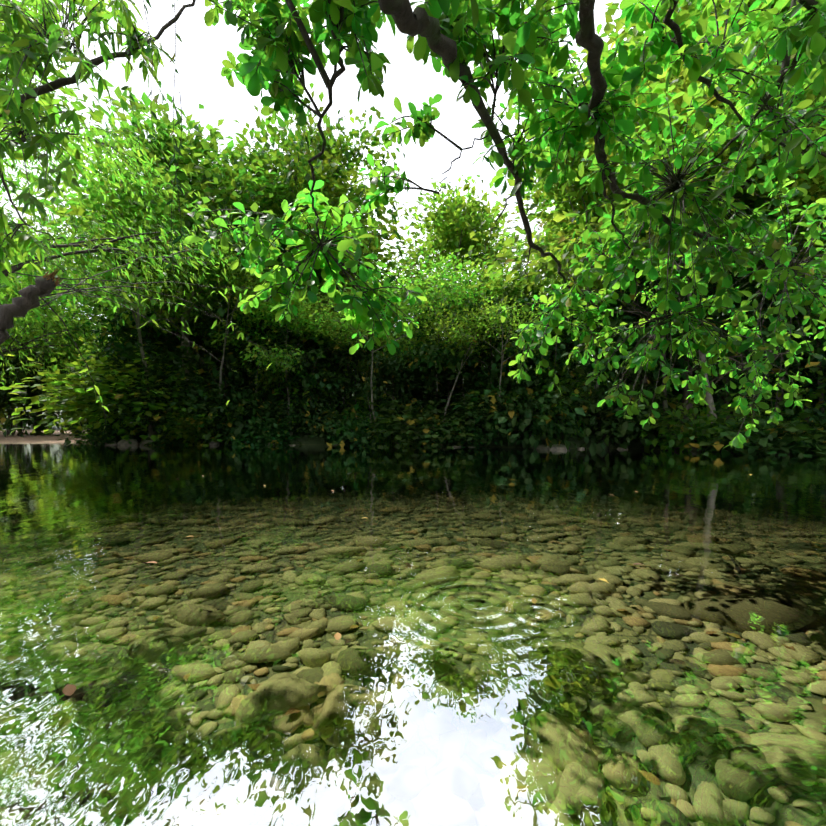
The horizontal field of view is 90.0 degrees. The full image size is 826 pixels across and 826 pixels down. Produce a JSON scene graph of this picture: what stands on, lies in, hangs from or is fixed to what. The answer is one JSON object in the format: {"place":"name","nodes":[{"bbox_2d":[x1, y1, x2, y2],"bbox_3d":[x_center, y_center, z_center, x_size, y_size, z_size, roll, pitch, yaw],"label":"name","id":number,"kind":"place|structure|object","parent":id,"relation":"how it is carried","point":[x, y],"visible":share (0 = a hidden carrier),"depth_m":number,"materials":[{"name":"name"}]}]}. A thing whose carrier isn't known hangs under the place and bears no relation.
{"place":"outdoors","nodes":[
{"label":"outdoors","id":0,"kind":"place"},
{"bbox_2d":[0,0,653,355],"label":"sky","id":1,"kind":"structure","parent":0,"point":[202,50],"materials":[{"name":"white"}]},
{"bbox_2d":[0,357,813,452],"bbox_3d":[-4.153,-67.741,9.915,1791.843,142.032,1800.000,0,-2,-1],"label":"riverbank","id":2,"kind":"structure","parent":0,"point":[53,438],"depth_m":26.76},
{"bbox_2d":[0,345,72,435],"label":"tree","id":3,"kind":"object","parent":2,"relation":"on","point":[16,362],"visible":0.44,"depth_m":36.26,"materials":[{"name":"green plant"}]},
{"bbox_2d":[0,305,78,416],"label":"tree","id":4,"kind":"object","parent":2,"relation":"on","point":[55,327],"visible":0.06,"depth_m":40.57,"materials":[{"name":"green plant"}]},
{"bbox_2d":[0,341,83,436],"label":"bush","id":5,"kind":"object","parent":2,"relation":"on","point":[28,420],"visible":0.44,"depth_m":36.53,"materials":[{"name":"green plant"}]},
{"bbox_2d":[0,157,83,261],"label":"tree","id":6,"kind":"object","parent":2,"relation":"on","point":[75,211],"visible":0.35,"depth_m":13.48,"materials":[{"name":"green plant"}]},
{"bbox_2d":[0,262,99,433],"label":"tree","id":7,"kind":"object","parent":2,"relation":"on","point":[62,343],"visible":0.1,"depth_m":39.75,"materials":[{"name":"green plant"}]},
{"bbox_2d":[0,274,107,434],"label":"tree","id":8,"kind":"object","parent":2,"relation":"on","point":[33,350],"visible":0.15,"depth_m":37.97,"materials":[{"name":"green plant"}]},
{"bbox_2d":[0,197,120,393],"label":"tree","id":9,"kind":"object","parent":2,"relation":"on","point":[45,343],"visible":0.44,"depth_m":19.61,"materials":[{"name":"green plant"}]},
{"bbox_2d":[0,0,144,296],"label":"tree","id":10,"kind":"object","parent":2,"relation":"on","point":[81,106],"visible":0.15,"depth_m":12.11,"materials":[{"name":"green plant"}]},
{"bbox_2d":[57,415,147,445],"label":"bush","id":11,"kind":"object","parent":2,"relation":"on","point":[92,436],"visible":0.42,"depth_m":25.57,"materials":[{"name":"green plant"}]},
{"bbox_2d":[58,298,150,381],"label":"tree","id":12,"kind":"object","parent":2,"relation":"on","point":[80,315],"visible":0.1,"depth_m":34.35,"materials":[{"name":"green plant"}]},
{"bbox_2d":[0,341,214,440],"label":"bush","id":13,"kind":"object","parent":2,"relation":"on","point":[80,400],"visible":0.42,"depth_m":25.05,"materials":[{"name":"green plant"}]},
{"bbox_2d":[41,181,173,307],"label":"tree","id":14,"kind":"object","parent":2,"relation":"on","point":[82,223],"visible":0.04,"depth_m":29.36,"materials":[{"name":"green plant"}]},
{"bbox_2d":[14,252,202,362],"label":"tree","id":15,"kind":"object","parent":2,"relation":"on","point":[89,339],"visible":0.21,"depth_m":37.77,"materials":[{"name":"green plant"}]},
{"bbox_2d":[0,327,223,436],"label":"bush","id":16,"kind":"object","parent":2,"relation":"on","point":[35,400],"visible":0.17,"depth_m":26.91,"materials":[{"name":"green plant"}]},
{"bbox_2d":[6,99,232,438],"bbox_3d":[-16.434,-5.949,24.339,14.118,16.227,14.641,-2,-2,43],"label":"tree","id":17,"kind":"object","parent":2,"relation":"on","point":[128,207],"visible":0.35,"depth_m":22.52,"materials":[{"name":"green plant"}]},
{"bbox_2d":[70,337,180,386],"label":"tree","id":18,"kind":"object","parent":2,"relation":"on","point":[164,347],"visible":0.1,"depth_m":28.53,"materials":[{"name":"green plant"}]},
{"bbox_2d":[65,306,211,386],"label":"tree","id":19,"kind":"object","parent":2,"relation":"on","point":[122,331],"visible":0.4,"depth_m":28.02,"materials":[{"name":"green plant"}]},
{"bbox_2d":[0,170,279,341],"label":"tree","id":20,"kind":"object","parent":2,"relation":"on","point":[61,297],"visible":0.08,"depth_m":28.76,"materials":[{"name":"green plant"}]},
{"bbox_2d":[0,5,280,334],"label":"tree","id":21,"kind":"object","parent":2,"relation":"on","point":[97,248],"visible":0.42,"depth_m":12.93,"materials":[{"name":"green plant"}]},
{"bbox_2d":[38,213,242,345],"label":"tree","id":22,"kind":"object","parent":2,"relation":"on","point":[103,241],"visible":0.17,"depth_m":26.74,"materials":[{"name":"green plant"}]},
{"bbox_2d":[113,396,180,434],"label":"bush","id":23,"kind":"object","parent":2,"relation":"on","point":[155,423],"visible":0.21,"depth_m":26.72,"materials":[{"name":"green plant"}]},
{"bbox_2d":[0,61,307,439],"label":"tree","id":24,"kind":"object","parent":2,"relation":"on","point":[196,154],"visible":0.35,"depth_m":25.93,"materials":[{"name":"green plant"}]},
{"bbox_2d":[102,296,216,405],"bbox_3d":[-17.383,-3.290,31.276,8.223,10.273,9.960,-1,-2,28],"label":"bush","id":25,"kind":"object","parent":2,"relation":"on","point":[153,341],"visible":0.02,"depth_m":29.42,"materials":[{"name":"green plant"}]},
{"bbox_2d":[67,327,252,433],"bbox_3d":[-15.370,-1.810,27.729,10.066,6.802,12.193,-1,-2,40],"label":"bush","id":26,"kind":"object","parent":2,"relation":"on","point":[161,375],"visible":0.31,"depth_m":25.97,"materials":[{"name":"green plant"}]},
{"bbox_2d":[79,159,240,340],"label":"tree","id":27,"kind":"object","parent":2,"relation":"on","point":[164,196],"visible":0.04,"depth_m":29.93,"materials":[{"name":"green plant"}]},
{"bbox_2d":[140,433,197,445],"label":"bush","id":28,"kind":"object","parent":2,"relation":"on","point":[162,441],"visible":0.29,"depth_m":25.57,"materials":[{"name":"green plant"}]},
{"bbox_2d":[127,230,239,345],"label":"tree","id":29,"kind":"object","parent":2,"relation":"on","point":[177,314],"visible":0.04,"depth_m":28.40,"materials":[{"name":"green plant"}]},
{"bbox_2d":[160,347,216,400],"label":"tree","id":30,"kind":"object","parent":2,"relation":"on","point":[191,370],"visible":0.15,"depth_m":28.07,"materials":[{"name":"green plant"}]},
{"bbox_2d":[127,386,264,444],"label":"bush","id":31,"kind":"object","parent":2,"relation":"on","point":[186,414],"visible":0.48,"depth_m":25.42,"materials":[{"name":"green plant"}]},
{"bbox_2d":[141,326,262,390],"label":"bush","id":32,"kind":"object","parent":2,"relation":"on","point":[174,348],"depth_m":30.50,"materials":[{"name":"green plant"}]},
{"bbox_2d":[86,239,318,413],"bbox_3d":[-11.389,-3.952,26.464,10.558,12.290,13.472,-1,-2,22],"label":"tree","id":33,"kind":"object","parent":2,"relation":"on","point":[245,285],"visible":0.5,"depth_m":24.25,"materials":[{"name":"green plant"}]},
{"bbox_2d":[162,409,246,445],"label":"bush","id":34,"kind":"object","parent":2,"relation":"on","point":[192,439],"visible":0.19,"depth_m":25.20,"materials":[{"name":"green plant"}]},
{"bbox_2d":[161,300,255,405],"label":"tree","id":35,"kind":"object","parent":2,"relation":"on","point":[207,320],"visible":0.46,"depth_m":27.85,"materials":[{"name":"green plant"}]},
{"bbox_2d":[169,364,302,444],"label":"bush","id":36,"kind":"object","parent":2,"relation":"on","point":[251,415],"visible":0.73,"depth_m":25.73,"materials":[{"name":"green plant"}]},
{"bbox_2d":[198,321,318,395],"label":"tree","id":37,"kind":"object","parent":2,"relation":"on","point":[270,375],"visible":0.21,"depth_m":26.86,"materials":[{"name":"green plant"}]},
{"bbox_2d":[208,307,312,419],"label":"tree","id":38,"kind":"object","parent":2,"relation":"on","point":[251,347],"visible":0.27,"depth_m":27.02,"materials":[{"name":"green plant"}]},
{"bbox_2d":[82,142,441,351],"bbox_3d":[-12.505,-8.685,34.903,23.534,21.974,23.772,-2,-2,43],"label":"tree","id":39,"kind":"object","parent":2,"relation":"on","point":[344,186],"visible":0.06,"depth_m":31.71,"materials":[{"name":"green plant"}]},
{"bbox_2d":[165,179,363,351],"bbox_3d":[-11.121,-7.740,34.438,18.110,19.844,14.256,-1,-2,29],"label":"tree","id":40,"kind":"object","parent":2,"relation":"on","point":[325,193],"visible":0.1,"depth_m":31.01,"materials":[{"name":"green plant"}]},
{"bbox_2d":[225,412,304,446],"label":"bush","id":41,"kind":"object","parent":2,"relation":"on","point":[275,438],"visible":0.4,"depth_m":25.29,"materials":[{"name":"green plant"}]},
{"bbox_2d":[214,284,334,391],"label":"tree","id":42,"kind":"object","parent":2,"relation":"on","point":[256,310],"visible":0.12,"depth_m":26.19,"materials":[{"name":"green plant"}]},
{"bbox_2d":[208,282,345,439],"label":"tree","id":43,"kind":"object","parent":2,"relation":"on","point":[300,321],"visible":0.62,"depth_m":24.95,"materials":[{"name":"green plant"}]},
{"bbox_2d":[147,83,408,397],"bbox_3d":[-8.453,-10.884,31.590,16.818,26.445,19.428,0,-2,-3],"label":"tree","id":44,"kind":"object","parent":2,"relation":"on","point":[340,145],"visible":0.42,"depth_m":29.14,"materials":[{"name":"green plant"}]},
{"bbox_2d":[191,136,375,320],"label":"tree","id":45,"kind":"object","parent":2,"relation":"on","point":[272,141],"visible":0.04,"depth_m":32.85,"materials":[{"name":"green plant"}]},
{"bbox_2d":[226,330,363,427],"bbox_3d":[-8.359,-2.644,30.675,10.725,9.077,8.854,0,-2,-8],"label":"bush","id":46,"kind":"object","parent":2,"relation":"on","point":[338,399],"visible":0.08,"depth_m":28.46,"materials":[{"name":"green plant"}]},
{"bbox_2d":[264,388,337,435],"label":"bush","id":47,"kind":"object","parent":2,"relation":"on","point":[306,414],"visible":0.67,"depth_m":26.16,"materials":[{"name":"green plant"}]},
{"bbox_2d":[245,318,366,433],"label":"tree","id":48,"kind":"object","parent":2,"relation":"on","point":[315,355],"visible":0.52,"depth_m":26.61,"materials":[{"name":"green plant"}]},
{"bbox_2d":[262,321,366,401],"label":"tree","id":49,"kind":"object","parent":2,"relation":"on","point":[334,335],"visible":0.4,"depth_m":27.05,"materials":[{"name":"green plant"}]},
{"bbox_2d":[288,406,366,437],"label":"bush","id":50,"kind":"object","parent":2,"relation":"on","point":[319,428],"visible":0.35,"depth_m":25.73,"materials":[{"name":"green plant"}]},
{"bbox_2d":[268,347,394,433],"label":"bush","id":51,"kind":"object","parent":2,"relation":"on","point":[350,402],"visible":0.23,"depth_m":28.58,"materials":[{"name":"green plant"}]},
{"bbox_2d":[279,205,408,410],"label":"tree","id":52,"kind":"object","parent":2,"relation":"on","point":[364,249],"visible":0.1,"depth_m":30.64,"materials":[{"name":"green plant"}]},
{"bbox_2d":[291,319,398,415],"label":"tree","id":53,"kind":"object","parent":2,"relation":"on","point":[348,366],"visible":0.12,"depth_m":28.32,"materials":[{"name":"green plant"}]},
{"bbox_2d":[323,328,394,419],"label":"tree","id":54,"kind":"object","parent":2,"relation":"on","point":[362,354],"visible":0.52,"depth_m":27.78,"materials":[{"name":"green plant"}]},
{"bbox_2d":[310,402,409,447],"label":"bush","id":55,"kind":"object","parent":2,"relation":"on","point":[351,438],"visible":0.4,"depth_m":24.22,"materials":[{"name":"green plant"}]},
{"bbox_2d":[326,325,397,422],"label":"tree","id":56,"kind":"object","parent":2,"relation":"on","point":[365,368],"visible":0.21,"depth_m":28.66,"materials":[{"name":"green plant"}]},
{"bbox_2d":[293,270,445,422],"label":"tree","id":57,"kind":"object","parent":2,"relation":"on","point":[334,319],"visible":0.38,"depth_m":24.30,"materials":[{"name":"green plant"}]},
{"bbox_2d":[333,270,422,364],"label":"tree","id":58,"kind":"object","parent":2,"relation":"on","point":[390,285],"depth_m":36.90,"materials":[{"name":"green plant"}]},
{"bbox_2d":[346,352,435,409],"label":"tree","id":59,"kind":"object","parent":2,"relation":"on","point":[385,362],"visible":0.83,"depth_m":26.32,"materials":[{"name":"green plant"}]},
{"bbox_2d":[363,419,418,445],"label":"bush","id":60,"kind":"object","parent":2,"relation":"on","point":[391,439],"visible":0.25,"depth_m":24.80,"materials":[{"name":"green plant"}]},
{"bbox_2d":[62,474,751,695],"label":"fallen leaves","id":61,"kind":"object","parent":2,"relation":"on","point":[69,689],"visible":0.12,"depth_m":2.33,"materials":[{"name":"brown plant"}]},
{"bbox_2d":[0,0,825,449],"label":"tree branches","id":62,"kind":"object","parent":2,"relation":"on","point":[454,38],"visible":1,"depth_m":3.11,"materials":[{"name":"green plant"}]},
{"bbox_2d":[361,328,481,429],"bbox_3d":[0.986,-2.033,29.565,9.163,7.200,11.099,1,-2,-40],"label":"bush","id":63,"kind":"object","parent":2,"relation":"on","point":[423,400],"visible":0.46,"depth_m":26.84,"materials":[{"name":"green plant"}]},
{"bbox_2d":[356,392,507,447],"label":"bush","id":64,"kind":"object","parent":2,"relation":"on","point":[394,423],"visible":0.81,"depth_m":24.22,"materials":[{"name":"green plant"}]},
{"bbox_2d":[368,248,504,431],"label":"tree","id":65,"kind":"object","parent":2,"relation":"on","point":[443,284],"visible":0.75,"depth_m":24.25,"materials":[{"name":"green plant"}]},
{"bbox_2d":[394,298,488,418],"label":"tree","id":66,"kind":"object","parent":2,"relation":"on","point":[432,355],"visible":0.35,"depth_m":25.45,"materials":[{"name":"green plant"}]},
{"bbox_2d":[105,438,789,453],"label":"shore rocks","id":67,"kind":"object","parent":2,"relation":"on","point":[134,441],"visible":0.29,"depth_m":24.14,"materials":[{"name":"grey stone"}]},
{"bbox_2d":[374,174,525,386],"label":"tree","id":68,"kind":"object","parent":2,"relation":"on","point":[448,217],"visible":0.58,"depth_m":33.85,"materials":[{"name":"green plant"}]},
{"bbox_2d":[403,320,497,418],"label":"tree","id":69,"kind":"object","parent":2,"relation":"on","point":[445,337],"visible":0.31,"depth_m":25.97,"materials":[{"name":"green plant"}]},
{"bbox_2d":[410,418,502,447],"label":"bush","id":70,"kind":"object","parent":2,"relation":"on","point":[474,431],"visible":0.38,"depth_m":23.41,"materials":[{"name":"green plant"}]},
{"bbox_2d":[403,294,518,427],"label":"tree","id":71,"kind":"object","parent":2,"relation":"on","point":[441,324],"visible":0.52,"depth_m":23.52,"materials":[{"name":"green plant"}]},
{"bbox_2d":[380,222,545,355],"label":"tree","id":72,"kind":"object","parent":2,"relation":"on","point":[427,251],"visible":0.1,"depth_m":39.48,"materials":[{"name":"green plant"}]},
{"bbox_2d":[430,336,517,417],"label":"bush","id":73,"kind":"object","parent":2,"relation":"on","point":[469,377],"visible":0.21,"depth_m":26.51,"materials":[{"name":"green plant"}]},
{"bbox_2d":[439,384,534,430],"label":"bush","id":74,"kind":"object","parent":2,"relation":"on","point":[501,400],"visible":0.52,"depth_m":22.97,"materials":[{"name":"green plant"}]},
{"bbox_2d":[422,290,557,389],"bbox_3d":[4.710,-2.890,24.827,5.662,9.079,7.156,1,-2,-39],"label":"bush","id":75,"kind":"object","parent":2,"relation":"on","point":[456,360],"visible":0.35,"depth_m":24.83,"materials":[{"name":"green plant"}]},
{"bbox_2d":[427,287,573,406],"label":"tree","id":76,"kind":"object","parent":2,"relation":"on","point":[493,310],"visible":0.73,"depth_m":21.79,"materials":[{"name":"green plant"}]},
{"bbox_2d":[483,267,555,425],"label":"tree","id":77,"kind":"object","parent":2,"relation":"on","point":[516,291],"visible":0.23,"depth_m":25.05,"materials":[{"name":"green plant"}]},
{"bbox_2d":[446,355,598,450],"bbox_3d":[6.061,-0.790,22.772,8.608,5.481,10.082,1,-2,-16],"label":"bush","id":78,"kind":"object","parent":2,"relation":"on","point":[540,424],"visible":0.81,"depth_m":21.88,"materials":[{"name":"green plant"}]},
{"bbox_2d":[475,290,602,386],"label":"tree","id":79,"kind":"object","parent":2,"relation":"on","point":[537,355],"visible":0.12,"depth_m":23.28,"materials":[{"name":"green plant"}]},
{"bbox_2d":[501,345,605,433],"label":"bush","id":80,"kind":"object","parent":2,"relation":"on","point":[563,381],"visible":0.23,"depth_m":24.01,"materials":[{"name":"green plant"}]},
{"bbox_2d":[527,373,608,438],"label":"bush","id":81,"kind":"object","parent":2,"relation":"on","point":[561,404],"visible":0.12,"depth_m":22.15,"materials":[{"name":"green plant"}]},
{"bbox_2d":[447,61,714,435],"bbox_3d":[8.708,-6.094,20.981,14.031,15.550,13.530,0,-2,5],"label":"tree","id":82,"kind":"object","parent":2,"relation":"on","point":[551,265],"visible":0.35,"depth_m":19.94,"materials":[{"name":"green plant"}]},
{"bbox_2d":[517,281,686,387],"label":"tree","id":83,"kind":"object","parent":2,"relation":"on","point":[612,372],"visible":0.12,"depth_m":23.38,"materials":[{"name":"green plant"}]},
{"bbox_2d":[538,353,694,449],"bbox_3d":[10.411,-0.423,22.604,7.799,5.187,6.853,0,-2,-4],"label":"bush","id":84,"kind":"object","parent":2,"relation":"on","point":[628,428],"visible":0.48,"depth_m":21.24,"materials":[{"name":"green plant"}]},
{"bbox_2d":[487,10,786,280],"bbox_3d":[21.216,-14.266,34.349,31.800,31.359,20.957,-1,-2,25],"label":"tree","id":85,"kind":"object","parent":2,"relation":"on","point":[514,233],"depth_m":38.68,"materials":[{"name":"green plant"}]},
{"bbox_2d":[578,392,696,443],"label":"bush","id":86,"kind":"object","parent":2,"relation":"on","point":[628,439],"visible":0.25,"depth_m":20.86,"materials":[{"name":"green plant"}]},
{"bbox_2d":[475,107,825,397],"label":"tree","id":87,"kind":"object","parent":2,"relation":"on","point":[756,204],"visible":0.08,"depth_m":19.17,"materials":[{"name":"green plant"}]},
{"bbox_2d":[596,316,715,429],"bbox_3d":[15.031,-2.924,25.990,8.584,9.029,8.057,1,-2,-21],"label":"bush","id":88,"kind":"object","parent":2,"relation":"on","point":[657,366],"visible":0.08,"depth_m":24.08,"materials":[{"name":"green plant"}]},
{"bbox_2d":[561,258,768,429],"bbox_3d":[13.369,-3.248,21.787,9.172,10.313,7.166,-1,-2,35],"label":"tree","id":89,"kind":"object","parent":2,"relation":"on","point":[629,318],"visible":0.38,"depth_m":21.77,"materials":[{"name":"green plant"}]},
{"bbox_2d":[517,0,825,422],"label":"tree","id":90,"kind":"object","parent":2,"relation":"on","point":[684,83],"visible":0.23,"depth_m":17.43,"materials":[{"name":"green plant"}]},
{"bbox_2d":[521,54,825,424],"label":"tree","id":91,"kind":"object","parent":2,"relation":"on","point":[567,203],"visible":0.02,"depth_m":20.92,"materials":[{"name":"green plant"}]},
{"bbox_2d":[525,0,825,431],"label":"tree","id":92,"kind":"object","parent":2,"relation":"on","point":[695,14],"depth_m":18.96,"materials":[{"name":"green plant"}]},
{"bbox_2d":[538,3,824,349],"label":"tree","id":93,"kind":"object","parent":2,"relation":"on","point":[673,80],"visible":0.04,"depth_m":19.55,"materials":[{"name":"green plant"}]},
{"bbox_2d":[542,0,824,414],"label":"tree","id":94,"kind":"object","parent":2,"relation":"on","point":[608,14],"depth_m":24.39,"materials":[{"name":"green plant"}]},
{"bbox_2d":[639,393,771,451],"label":"bush","id":95,"kind":"object","parent":2,"relation":"on","point":[678,437],"visible":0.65,"depth_m":19.56,"materials":[{"name":"green plant"}]},
{"bbox_2d":[589,120,825,428],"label":"tree","id":96,"kind":"object","parent":2,"relation":"on","point":[805,199],"visible":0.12,"depth_m":18.02,"materials":[{"name":"green plant"}]},
{"bbox_2d":[654,0,793,397],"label":"tree","id":97,"kind":"object","parent":2,"relation":"on","point":[787,6],"depth_m":21.41,"materials":[{"name":"green plant"}]},
{"bbox_2d":[658,261,810,418],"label":"tree","id":98,"kind":"object","parent":2,"relation":"on","point":[766,324],"visible":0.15,"depth_m":20.63,"materials":[{"name":"green plant"}]},
{"bbox_2d":[661,398,825,455],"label":"bush","id":99,"kind":"object","parent":2,"relation":"on","point":[716,443],"visible":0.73,"depth_m":17.59,"materials":[{"name":"green plant"}]},
{"bbox_2d":[670,306,825,423],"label":"bush","id":100,"kind":"object","parent":2,"relation":"on","point":[720,401],"visible":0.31,"depth_m":21.06,"materials":[{"name":"green plant"}]},
{"bbox_2d":[716,249,825,425],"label":"tree","id":101,"kind":"object","parent":2,"relation":"on","point":[813,344],"visible":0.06,"depth_m":19.99,"materials":[{"name":"green plant"}]},
{"bbox_2d":[729,276,825,425],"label":"bush","id":102,"kind":"object","parent":2,"relation":"on","point":[814,362],"visible":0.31,"depth_m":19.70,"materials":[{"name":"green plant"}]},
{"bbox_2d":[732,312,825,426],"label":"bush","id":103,"kind":"object","parent":2,"relation":"on","point":[811,396],"visible":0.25,"depth_m":20.20,"materials":[{"name":"green plant"}]},
{"bbox_2d":[748,420,825,455],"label":"bush","id":104,"kind":"object","parent":2,"relation":"on","point":[813,432],"visible":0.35,"depth_m":17.27,"materials":[{"name":"green plant"}]},
{"bbox_2d":[778,305,825,425],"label":"tree fern","id":105,"kind":"object","parent":2,"relation":"on","point":[799,315],"visible":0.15,"depth_m":19.47,"materials":[{"name":"green plant"}]},
{"bbox_2d":[0,443,825,825],"bbox_3d":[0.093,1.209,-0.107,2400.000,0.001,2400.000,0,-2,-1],"label":"river water","id":106,"kind":"structure","parent":0,"point":[210,667],"depth_m":2.37,"materials":[{"name":"liquid"}]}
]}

